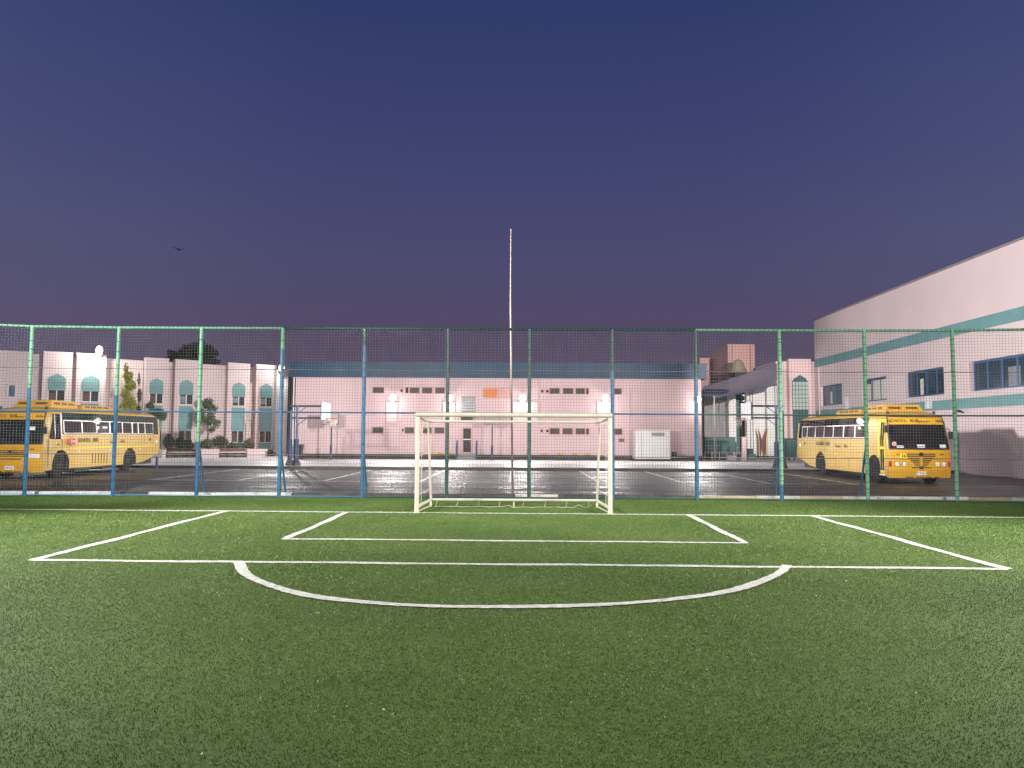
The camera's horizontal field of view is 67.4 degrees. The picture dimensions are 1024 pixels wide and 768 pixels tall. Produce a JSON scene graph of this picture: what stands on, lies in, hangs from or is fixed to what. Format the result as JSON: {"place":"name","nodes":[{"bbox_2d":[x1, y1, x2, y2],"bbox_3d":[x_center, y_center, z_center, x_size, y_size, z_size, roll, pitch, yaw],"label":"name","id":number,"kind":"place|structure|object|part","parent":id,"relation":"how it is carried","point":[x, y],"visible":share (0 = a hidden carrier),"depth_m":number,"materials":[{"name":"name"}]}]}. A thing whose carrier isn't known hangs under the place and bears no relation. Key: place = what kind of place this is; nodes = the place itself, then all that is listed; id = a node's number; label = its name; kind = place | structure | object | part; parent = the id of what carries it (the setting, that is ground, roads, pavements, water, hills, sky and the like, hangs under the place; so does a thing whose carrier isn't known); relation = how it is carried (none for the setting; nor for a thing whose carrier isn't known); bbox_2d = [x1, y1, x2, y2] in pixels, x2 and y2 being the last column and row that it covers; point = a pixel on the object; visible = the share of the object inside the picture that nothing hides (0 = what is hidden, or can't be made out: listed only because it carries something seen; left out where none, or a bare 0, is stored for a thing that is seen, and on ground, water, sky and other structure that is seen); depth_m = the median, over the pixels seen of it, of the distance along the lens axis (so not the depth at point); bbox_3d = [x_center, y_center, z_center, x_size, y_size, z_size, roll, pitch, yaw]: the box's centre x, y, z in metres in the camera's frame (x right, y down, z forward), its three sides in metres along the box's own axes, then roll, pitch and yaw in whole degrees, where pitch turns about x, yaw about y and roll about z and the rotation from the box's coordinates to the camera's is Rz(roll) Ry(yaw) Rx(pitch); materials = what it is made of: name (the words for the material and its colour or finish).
{"place":"outdoors","nodes":[
{"label":"outdoors","id":0,"kind":"place"},
{"bbox_2d":[299,444,303,458],"bbox_3d":[-14.972,4.747,53.944,0.580,1.007,0.597,0,-4,1],"label":"waste bin","id":1,"kind":"object","parent":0,"point":[301,446],"visible":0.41,"depth_m":53.72,"materials":[{"name":"metal"}]},
{"bbox_2d":[135,455,815,468],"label":"pavement","id":2,"kind":"structure","parent":0,"point":[703,463],"depth_m":47.34,"materials":[{"name":"concrete"}]},
{"bbox_2d":[118,363,138,412],"bbox_3d":[-26.912,1.839,53.913,1.501,6.677,0.993,2,-4,-29],"label":"slender tree","id":3,"kind":"object","parent":2,"relation":"on","point":[127,399],"visible":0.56,"depth_m":53.88,"materials":[{"name":"green plant"}]},
{"bbox_2d":[136,373,142,412],"bbox_3d":[-26.621,2.140,54.663,0.480,6.183,0.443,0,-4,1],"label":"slender tree","id":4,"kind":"object","parent":2,"relation":"on","point":[138,408],"visible":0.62,"depth_m":54.74,"materials":[{"name":"green plant"}]},
{"bbox_2d":[0,350,295,456],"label":"classroom building","id":5,"kind":"structure","parent":2,"relation":"on","point":[56,377],"depth_m":57.02,"materials":[{"name":"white paint"}]},
{"bbox_2d":[7,384,16,397],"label":"window","id":6,"kind":"structure","parent":5,"relation":"in","point":[11,393],"depth_m":50.94,"materials":[{"name":"glass"}]},
{"bbox_2d":[47,390,65,400],"bbox_3d":[-30.904,0.799,52.110,1.039,0.752,0.090,3,-5,-38],"label":"window","id":7,"kind":"structure","parent":5,"relation":"in","point":[58,395],"depth_m":52.15,"materials":[{"name":"glass"}]},
{"bbox_2d":[81,391,98,401],"bbox_3d":[-29.304,0.893,53.378,1.090,0.752,0.090,3,-5,-38],"label":"window","id":8,"kind":"structure","parent":5,"relation":"in","point":[85,394],"depth_m":53.34,"materials":[{"name":"glass"}]},
{"bbox_2d":[96,346,103,355],"bbox_3d":[-28.910,-2.235,53.858,0.532,0.905,0.963,2,-4,-28],"label":"roof floodlight","id":9,"kind":"object","parent":5,"relation":"attached to","point":[100,350],"visible":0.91,"depth_m":53.57,"materials":[{"name":"metal"}]},
{"bbox_2d":[149,394,162,403],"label":"window","id":10,"kind":"structure","parent":5,"relation":"in","point":[158,399],"depth_m":56.03,"materials":[{"name":"glass"}]},
{"bbox_2d":[178,430,191,440],"bbox_3d":[-24.338,3.925,57.142,0.985,0.921,0.090,3,-5,-38],"label":"window","id":11,"kind":"structure","parent":5,"relation":"in","point":[187,435],"depth_m":57.20,"materials":[{"name":"glass"}]},
{"bbox_2d":[179,395,192,404],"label":"window","id":12,"kind":"structure","parent":5,"relation":"in","point":[181,397],"depth_m":57.30,"materials":[{"name":"grey glass"}]},
{"bbox_2d":[231,432,243,442],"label":"window","id":13,"kind":"structure","parent":5,"relation":"in","point":[236,440],"depth_m":59.52,"materials":[{"name":"black glass"}]},
{"bbox_2d":[232,396,244,406],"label":"window","id":14,"kind":"structure","parent":5,"relation":"in","point":[240,400],"depth_m":59.79,"materials":[{"name":"glass"}]},
{"bbox_2d":[259,431,270,442],"bbox_3d":[-19.583,4.205,60.910,0.995,0.921,0.090,3,-5,-38],"label":"window","id":15,"kind":"structure","parent":5,"relation":"in","point":[261,437],"depth_m":60.89,"materials":[{"name":"glass"}]},
{"bbox_2d":[260,397,271,405],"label":"window","id":16,"kind":"structure","parent":5,"relation":"in","point":[260,397],"depth_m":61.07,"materials":[{"name":"glass"}]},
{"bbox_2d":[146,401,166,420],"bbox_3d":[-25.349,3.226,54.669,1.479,4.031,0.888,2,-4,-18],"label":"tree","id":17,"kind":"object","parent":2,"relation":"on","point":[158,415],"visible":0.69,"depth_m":54.64,"materials":[{"name":"green plant"}]},
{"bbox_2d":[151,450,166,457],"bbox_3d":[-24.799,4.899,53.789,0.940,0.577,0.557,0,-4,9],"label":"planter","id":18,"kind":"object","parent":2,"relation":"on","point":[161,452],"visible":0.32,"depth_m":53.55,"materials":[{"name":"white concrete"}]},
{"bbox_2d":[162,434,174,457],"bbox_3d":[-24.509,4.392,54.823,0.904,1.731,0.541,3,-4,-30],"label":"shrub","id":19,"kind":"object","parent":2,"relation":"on","point":[168,440],"visible":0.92,"depth_m":54.78,"materials":[{"name":"green plant"}]},
{"bbox_2d":[166,448,195,456],"bbox_3d":[-23.892,4.990,55.707,2.164,0.662,0.660,2,-4,-24],"label":"bench","id":20,"kind":"object","parent":2,"relation":"on","point":[175,451],"visible":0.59,"depth_m":55.75,"materials":[{"name":"metal"}]},
{"bbox_2d":[174,436,188,457],"bbox_3d":[-23.860,4.478,55.321,1.046,1.635,0.613,3,-5,-36],"label":"shrub","id":21,"kind":"object","parent":2,"relation":"on","point":[180,442],"visible":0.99,"depth_m":55.27,"materials":[{"name":"green plant"}]},
{"bbox_2d":[185,439,193,449],"bbox_3d":[-23.396,4.646,55.691,0.710,1.352,0.439,2,-4,-28],"label":"shrub","id":22,"kind":"object","parent":2,"relation":"on","point":[191,444],"visible":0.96,"depth_m":55.67,"materials":[{"name":"green plant"}]},
{"bbox_2d":[200,439,212,448],"bbox_3d":[-22.488,4.700,56.449,1.026,1.356,0.640,4,-5,-42],"label":"shrub","id":23,"kind":"object","parent":2,"relation":"on","point":[206,442],"visible":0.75,"depth_m":56.35,"materials":[{"name":"green plant"}]},
{"bbox_2d":[194,397,219,448],"bbox_3d":[-22.530,3.167,56.814,1.918,4.466,1.001,2,-4,-27],"label":"tree","id":24,"kind":"object","parent":2,"relation":"on","point":[210,421],"visible":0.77,"depth_m":56.84,"materials":[{"name":"green plant"}]},
{"bbox_2d":[201,449,219,457],"bbox_3d":[-22.026,5.026,55.675,1.410,0.607,0.940,3,-5,-32],"label":"planter","id":25,"kind":"object","parent":2,"relation":"on","point":[211,456],"visible":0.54,"depth_m":55.33,"materials":[{"name":"white concrete"}]},
{"bbox_2d":[210,435,229,448],"bbox_3d":[-21.721,4.577,57.038,1.359,1.695,0.817,3,-5,-39],"label":"shrub","id":26,"kind":"object","parent":2,"relation":"on","point":[218,440],"visible":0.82,"depth_m":56.95,"materials":[{"name":"green plant"}]},
{"bbox_2d":[219,449,246,457],"bbox_3d":[-20.505,5.050,56.377,1.856,0.670,0.660,2,-4,-26],"label":"bench","id":27,"kind":"object","parent":2,"relation":"on","point":[220,456],"visible":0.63,"depth_m":56.41,"materials":[{"name":"metal"}]},
{"bbox_2d":[226,442,239,447],"bbox_3d":[-20.957,4.887,57.619,1.062,1.160,0.645,3,-5,-38],"label":"shrub","id":28,"kind":"object","parent":2,"relation":"on","point":[233,445],"visible":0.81,"depth_m":57.56,"materials":[{"name":"green plant"}]},
{"bbox_2d":[241,438,254,448],"bbox_3d":[-20.042,4.802,58.346,1.022,1.442,0.651,2,-4,-26],"label":"shrub","id":29,"kind":"object","parent":2,"relation":"on","point":[247,443],"visible":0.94,"depth_m":58.29,"materials":[{"name":"green plant"}]},
{"bbox_2d":[247,409,255,441],"bbox_3d":[-20.044,3.656,58.983,0.904,3.812,0.478,3,-5,-38],"label":"bare tree","id":30,"kind":"object","parent":2,"relation":"on","point":[251,424],"visible":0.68,"depth_m":59.05,"materials":[{"name":"brown plant"}]},
{"bbox_2d":[246,449,267,456],"bbox_3d":[-19.202,5.176,57.549,1.520,0.589,0.940,3,-4,-32],"label":"planter","id":31,"kind":"object","parent":2,"relation":"on","point":[260,454],"visible":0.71,"depth_m":57.18,"materials":[{"name":"white concrete"}]},
{"bbox_2d":[267,448,275,455],"bbox_3d":[-18.691,5.285,59.384,0.886,0.730,0.593,4,-5,-43],"label":"shrub","id":32,"kind":"object","parent":2,"relation":"on","point":[268,452],"visible":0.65,"depth_m":59.35,"materials":[{"name":"green plant"}]},
{"bbox_2d":[285,402,336,465],"bbox_3d":[-11.049,2.753,42.394,2.726,3.491,1.736,2,-4,-18],"label":"basketball stand","id":33,"kind":"object","parent":2,"relation":"on","point":[323,416],"visible":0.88,"depth_m":42.54,"materials":[{"name":"blue paint"}]},
{"bbox_2d":[323,413,338,458],"bbox_3d":[-12.551,3.583,53.064,0.829,3.244,0.823,-3,-5,44],"label":"basketball hoop","id":34,"kind":"object","parent":2,"relation":"on","point":[335,416],"visible":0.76,"depth_m":53.14,"materials":[{"name":"blue paint"}]},
{"bbox_2d":[484,412,499,459],"bbox_3d":[-1.366,3.609,52.950,0.829,3.305,0.823,4,-5,-43],"label":"basketball hoop","id":35,"kind":"object","parent":2,"relation":"on","point":[487,418],"visible":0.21,"depth_m":53.04,"materials":[{"name":"white metal"}]},
{"bbox_2d":[631,430,670,460],"bbox_3d":[9.752,4.296,53.849,2.519,2.181,1.580,0,-4,1],"label":"storage cabin","id":36,"kind":"object","parent":2,"relation":"on","point":[654,436],"visible":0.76,"depth_m":53.15,"materials":[{"name":"white metal"}]},
{"bbox_2d":[671,452,676,460],"bbox_3d":[11.337,5.066,53.771,0.420,0.651,0.420,0,-4,1],"label":"waste bin","id":37,"kind":"object","parent":2,"relation":"on","point":[672,455],"visible":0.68,"depth_m":53.62,"materials":[{"name":"metal"}]},
{"bbox_2d":[703,396,725,436],"bbox_3d":[16.213,3.147,60.882,1.976,5.488,0.370,0,-4,1],"label":"ribbed screen","id":38,"kind":"object","parent":2,"relation":"on","point":[706,404],"visible":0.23,"depth_m":60.77,"materials":[{"name":"grey metal"}]},
{"bbox_2d":[702,437,735,459],"bbox_3d":[15.562,4.826,57.704,2.308,1.705,1.300,0,-4,1],"label":"metal gate","id":39,"kind":"object","parent":2,"relation":"on","point":[729,442],"visible":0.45,"depth_m":57.18,"materials":[{"name":"metal"}]},
{"bbox_2d":[704,452,741,459],"bbox_3d":[15.378,5.259,55.923,2.753,0.600,0.058,0,-4,1],"label":"railing","id":40,"kind":"object","parent":2,"relation":"on","point":[719,455],"visible":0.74,"depth_m":55.91,"materials":[{"name":"white metal"}]},
{"bbox_2d":[726,395,736,458],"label":"white column","id":41,"kind":"structure","parent":2,"relation":"on","point":[729,421],"depth_m":59.84,"materials":[{"name":"paint"}]},
{"bbox_2d":[727,455,735,459],"bbox_3d":[16.184,5.440,56.604,0.640,0.340,0.440,0,-4,1],"label":"white crate","id":42,"kind":"object","parent":2,"relation":"on","point":[731,456],"visible":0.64,"depth_m":56.41,"materials":[{"name":"paint"}]},
{"bbox_2d":[703,363,778,460],"bbox_3d":[17.773,1.792,57.810,7.176,7.799,8.104,0,-4,1],"label":"shade sail","id":43,"kind":"object","parent":2,"relation":"on","point":[747,386],"visible":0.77,"depth_m":58.21,"materials":[{"name":"fabric"}]},
{"bbox_2d":[701,388,733,406],"bbox_3d":[15.291,1.010,56.760,2.991,1.493,2.716,0,-4,1],"label":"awning","id":44,"kind":"object","parent":43,"relation":"attached to","point":[715,392],"visible":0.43,"depth_m":56.47,"materials":[{"name":"metal"}]},
{"bbox_2d":[740,437,746,459],"bbox_3d":[17.016,4.738,56.392,0.381,1.721,0.380,0,-4,1],"label":"gate post","id":45,"kind":"object","parent":2,"relation":"on","point":[743,443],"visible":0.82,"depth_m":56.26,"materials":[{"name":"paint"}]},
{"bbox_2d":[746,448,755,459],"bbox_3d":[18.192,5.333,58.496,0.588,0.830,0.600,0,-4,1],"label":"storage box","id":46,"kind":"object","parent":2,"relation":"on","point":[750,456],"visible":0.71,"depth_m":58.19,"materials":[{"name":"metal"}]},
{"bbox_2d":[757,427,761,459],"bbox_3d":[18.913,4.541,58.649,0.354,2.438,0.083,0,-4,1],"label":"feather banner","id":47,"kind":"object","parent":2,"relation":"on","point":[760,443],"visible":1,"depth_m":58.64,"materials":[{"name":"yellow fabric"}]},
{"bbox_2d":[734,402,787,468],"bbox_3d":[13.652,2.815,42.140,2.776,3.613,1.740,-1,-4,19],"label":"basketball stand","id":48,"kind":"object","parent":2,"relation":"on","point":[742,418],"visible":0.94,"depth_m":42.31,"materials":[{"name":"blue paint"}]},
{"bbox_2d":[745,381,778,458],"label":"white wall","id":49,"kind":"structure","parent":2,"relation":"on","point":[765,394],"depth_m":59.75,"materials":[{"name":"paint"}]},
{"bbox_2d":[764,427,767,459],"bbox_3d":[19.392,4.542,58.642,0.357,2.440,0.075,0,-4,6],"label":"feather banner","id":50,"kind":"object","parent":2,"relation":"on","point":[765,443],"visible":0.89,"depth_m":58.63,"materials":[{"name":"yellow fabric"}]},
{"bbox_2d":[785,438,797,459],"bbox_3d":[20.848,4.889,57.597,0.865,1.622,1.280,0,-4,1],"label":"waste container","id":51,"kind":"object","parent":2,"relation":"on","point":[792,443],"visible":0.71,"depth_m":57.05,"materials":[{"name":"metal"}]},
{"bbox_2d":[289,362,706,460],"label":"school building","id":52,"kind":"structure","parent":0,"point":[332,383],"depth_m":54.94,"materials":[{"name":"pink painted plaster"},{"name":"blue metal"},{"name":"dark glass"}]},
{"bbox_2d":[372,427,383,433],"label":"window","id":53,"kind":"structure","parent":52,"relation":"in","point":[373,428],"depth_m":54.97,"materials":[{"name":"black glass"}]},
{"bbox_2d":[372,387,384,393],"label":"window","id":54,"kind":"structure","parent":52,"relation":"in","point":[382,391],"depth_m":55.16,"materials":[{"name":"glass"}]},
{"bbox_2d":[390,394,396,400],"bbox_3d":[-8.405,0.975,54.735,0.520,0.520,0.842,0,-4,1],"label":"wall floodlight","id":55,"kind":"object","parent":52,"relation":"attached to","point":[393,397],"depth_m":54.35,"materials":[{"name":"metal"}]},
{"bbox_2d":[404,427,414,433],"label":"window","id":56,"kind":"structure","parent":52,"relation":"in","point":[412,428],"depth_m":54.94,"materials":[{"name":"black glass"}]},
{"bbox_2d":[409,388,419,393],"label":"window","id":57,"kind":"structure","parent":52,"relation":"in","point":[411,390],"depth_m":55.13,"materials":[{"name":"black glass"}]},
{"bbox_2d":[422,427,431,433],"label":"window","id":58,"kind":"structure","parent":52,"relation":"in","point":[426,429],"depth_m":54.94,"materials":[{"name":"black glass"}]},
{"bbox_2d":[422,388,432,393],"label":"window","id":59,"kind":"structure","parent":52,"relation":"in","point":[423,392],"depth_m":55.13,"materials":[{"name":"black glass"}]},
{"bbox_2d":[434,387,443,393],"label":"window","id":60,"kind":"structure","parent":52,"relation":"in","point":[440,390],"depth_m":55.12,"materials":[{"name":"black glass"}]},
{"bbox_2d":[434,427,444,433],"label":"window","id":61,"kind":"structure","parent":52,"relation":"in","point":[436,429],"depth_m":54.93,"materials":[{"name":"black glass"}]},
{"bbox_2d":[483,388,510,397],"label":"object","id":62,"kind":"structure","parent":52,"relation":"in","point":[487,392],"depth_m":55.06,"materials":[{"name":"orange"}]},
{"bbox_2d":[519,394,525,401],"bbox_3d":[0.750,1.018,54.641,0.520,0.520,0.842,0,-4,1],"label":"wall floodlight","id":63,"kind":"object","parent":52,"relation":"attached to","point":[522,399],"depth_m":54.26,"materials":[{"name":"metal"}]},
{"bbox_2d":[549,388,559,394],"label":"window","id":64,"kind":"structure","parent":52,"relation":"in","point":[554,390],"depth_m":55.04,"materials":[{"name":"black glass"}]},
{"bbox_2d":[549,428,559,434],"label":"window","id":65,"kind":"structure","parent":52,"relation":"in","point":[549,428],"depth_m":54.84,"materials":[{"name":"black glass"}]},
{"bbox_2d":[562,428,572,434],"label":"window","id":66,"kind":"structure","parent":52,"relation":"in","point":[567,432],"depth_m":54.82,"materials":[{"name":"glass"}]},
{"bbox_2d":[563,388,573,394],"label":"window","id":67,"kind":"structure","parent":52,"relation":"in","point":[569,391],"depth_m":55.02,"materials":[{"name":"black glass"}]},
{"bbox_2d":[575,388,585,394],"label":"window","id":68,"kind":"structure","parent":52,"relation":"in","point":[579,391],"depth_m":55.01,"materials":[{"name":"black glass"}]},
{"bbox_2d":[575,428,585,434],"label":"window","id":69,"kind":"structure","parent":52,"relation":"in","point":[582,430],"depth_m":54.82,"materials":[{"name":"black glass"}]},
{"bbox_2d":[602,394,608,401],"bbox_3d":[6.603,1.017,54.582,0.520,0.520,0.842,0,-4,1],"label":"wall floodlight","id":70,"kind":"object","parent":52,"relation":"attached to","point":[606,398],"depth_m":54.20,"materials":[{"name":"metal"}]},
{"bbox_2d":[614,388,621,394],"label":"window","id":71,"kind":"structure","parent":52,"relation":"in","point":[620,389],"depth_m":54.98,"materials":[{"name":"black glass"}]},
{"bbox_2d":[614,428,622,434],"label":"window","id":72,"kind":"structure","parent":52,"relation":"in","point":[620,429],"depth_m":54.80,"materials":[{"name":"black glass"}]},
{"bbox_2d":[0,496,1023,767],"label":"pitch","id":73,"kind":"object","parent":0,"point":[534,714],"depth_m":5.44,"materials":[{"name":"green plant"}]},
{"bbox_2d":[0,324,1023,502],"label":"sports fence","id":74,"kind":"object","parent":73,"relation":"on","point":[528,450],"visible":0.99,"depth_m":19.53,"materials":[{"name":"metal"}]},
{"bbox_2d":[0,509,1023,607],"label":"pitch markings","id":75,"kind":"object","parent":73,"relation":"on","point":[748,585],"visible":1,"depth_m":9.52,"materials":[{"name":"white paint"}]},
{"bbox_2d":[413,412,612,513],"bbox_3d":[0.039,1.676,16.512,4.098,2.065,1.499,0,-4,1],"label":"football goal","id":76,"kind":"object","parent":73,"relation":"on","point":[421,415],"visible":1,"depth_m":15.88,"materials":[{"name":"beige metal"}]},
{"bbox_2d":[0,455,1023,496],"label":"car park","id":77,"kind":"structure","parent":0,"point":[980,487],"depth_m":30.12,"materials":[{"name":"grey asphalt"}]},
{"bbox_2d":[0,400,159,476],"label":"school bus","id":78,"kind":"object","parent":77,"relation":"on","point":[18,422],"visible":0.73,"depth_m":33.17,"materials":[{"name":"yellow paint"}]},
{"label":"cab window","id":79,"kind":"part","parent":78,"relation":"part of","materials":[{"name":"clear glass"}]},
{"bbox_3d":[-19.013,1.776,32.155,0.111,1.080,0.500,0,-4,1],"label":"cab window frame","id":80,"kind":"part","parent":78,"relation":"part of","materials":[{"name":"metal"}]},
{"bbox_3d":[-18.993,1.852,33.204,0.078,0.570,1.365,0,-4,1],"label":"window frame","id":81,"kind":"part","parent":78,"relation":"part of","materials":[{"name":"metal"}]},
{"bbox_3d":[-18.969,2.013,35.609,0.078,0.570,1.145,0,-4,1],"label":"window frame","id":82,"kind":"part","parent":78,"relation":"part of","materials":[{"name":"metal"}]},
{"bbox_2d":[155,456,158,468],"bbox_3d":[-18.662,4.138,40.378,0.150,0.670,0.143,0,-4,1],"label":"bollard","id":83,"kind":"object","parent":77,"relation":"on","point":[157,459],"visible":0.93,"depth_m":40.33,"materials":[{"name":"metal"}]},
{"bbox_2d":[164,349,177,361],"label":"background tree","id":84,"kind":"object","parent":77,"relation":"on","point":[169,352],"visible":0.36,"depth_m":84.54,"materials":[{"name":"green plant"}]},
{"bbox_2d":[175,339,220,364],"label":"background tree","id":85,"kind":"object","parent":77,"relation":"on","point":[192,346],"visible":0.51,"depth_m":82.08,"materials":[{"name":"green plant"}]},
{"bbox_2d":[159,469,853,483],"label":"road markings","id":86,"kind":"object","parent":77,"relation":"on","point":[509,479],"visible":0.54,"depth_m":33.25,"materials":[{"name":"white paint"}]},
{"bbox_2d":[0,491,1023,500],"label":"kerb","id":87,"kind":"structure","parent":77,"relation":"on","point":[588,495],"depth_m":19.78,"materials":[{"name":"white paint"}]},
{"bbox_2d":[510,229,515,495],"bbox_3d":[0.044,-0.744,24.322,0.260,8.480,0.260,0,-4,1],"label":"flagpole","id":88,"kind":"object","parent":77,"relation":"on","point":[512,474],"visible":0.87,"depth_m":24.29,"materials":[{"name":"white metal"}]},
{"bbox_2d":[116,465,953,472],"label":"kerb","id":89,"kind":"structure","parent":77,"relation":"on","point":[488,468],"depth_m":41.01,"materials":[{"name":"grey concrete"}]},
{"bbox_2d":[691,358,709,454],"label":"stair block","id":90,"kind":"structure","parent":77,"relation":"on","point":[701,361],"depth_m":72.01,"materials":[{"name":"pink paint"}]},
{"bbox_2d":[709,344,754,382],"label":"tower block","id":91,"kind":"structure","parent":77,"relation":"on","point":[718,360],"depth_m":68.60,"materials":[{"name":"pink paint"}]},
{"bbox_2d":[797,404,952,482],"bbox_3d":[16.408,2.738,35.860,2.720,3.260,10.350,0,-4,1],"label":"school bus","id":92,"kind":"object","parent":77,"relation":"on","point":[830,437],"visible":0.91,"depth_m":31.88,"materials":[{"name":"yellow paint"}]},
{"bbox_3d":[15.173,2.135,34.532,0.078,0.570,1.195,0,-4,1],"label":"window frame","id":93,"kind":"part","parent":92,"relation":"part of","materials":[{"name":"metal"}]},
{"bbox_3d":[15.157,2.546,31.461,0.112,2.200,0.580,0,-4,1],"label":"door","id":94,"kind":"part","parent":92,"relation":"part of","materials":[{"name":"yellow paint"}]},
{"bbox_2d":[813,236,1023,478],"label":"sports hall","id":95,"kind":"structure","parent":77,"relation":"on","point":[984,290],"depth_m":41.83,"materials":[{"name":"pink paint"}]},
{"bbox_2d":[823,384,841,405],"bbox_3d":[24.322,0.835,58.034,0.070,1.543,4.000,0,-4,1],"label":"window","id":96,"kind":"structure","parent":95,"relation":"in","point":[835,398],"depth_m":58.10,"materials":[{"name":"blue glass"}]},
{"bbox_2d":[867,376,886,401],"bbox_3d":[24.252,0.364,51.001,0.070,1.543,3.500,0,-4,1],"label":"window","id":97,"kind":"structure","parent":95,"relation":"in","point":[880,394],"depth_m":51.04,"materials":[{"name":"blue glass"}]},
{"bbox_2d":[908,367,943,397],"bbox_3d":[24.189,-0.058,44.715,0.070,1.543,4.300,0,-4,1],"label":"window","id":98,"kind":"structure","parent":95,"relation":"in","point":[922,385],"depth_m":44.77,"materials":[{"name":"blue glass"}]},
{"bbox_2d":[974,354,1023,390],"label":"window","id":99,"kind":"structure","parent":95,"relation":"in","point":[981,381],"depth_m":38.05,"materials":[{"name":"blue glass"}]},
{"bbox_2d":[0,0,1023,384],"label":"sky","id":100,"kind":"structure","parent":0,"point":[661,164],"materials":[{"name":"blue"}]},
{"bbox_2d":[728,359,747,456],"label":"stair tower","id":101,"kind":"structure","parent":0,"point":[739,401],"depth_m":62.81,"materials":[{"name":"paint"}]},
{"bbox_2d":[756,359,815,458],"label":"annex building","id":102,"kind":"structure","parent":0,"point":[797,399],"depth_m":60.94,"materials":[{"name":"pink"}]},
{"bbox_2d":[792,375,808,437],"bbox_3d":[22.830,1.815,60.758,1.236,5.068,0.105,0,-4,1],"label":"arched window","id":103,"kind":"structure","parent":102,"relation":"in","point":[797,393],"depth_m":60.77,"materials":[{"name":"teal"}]}
]}

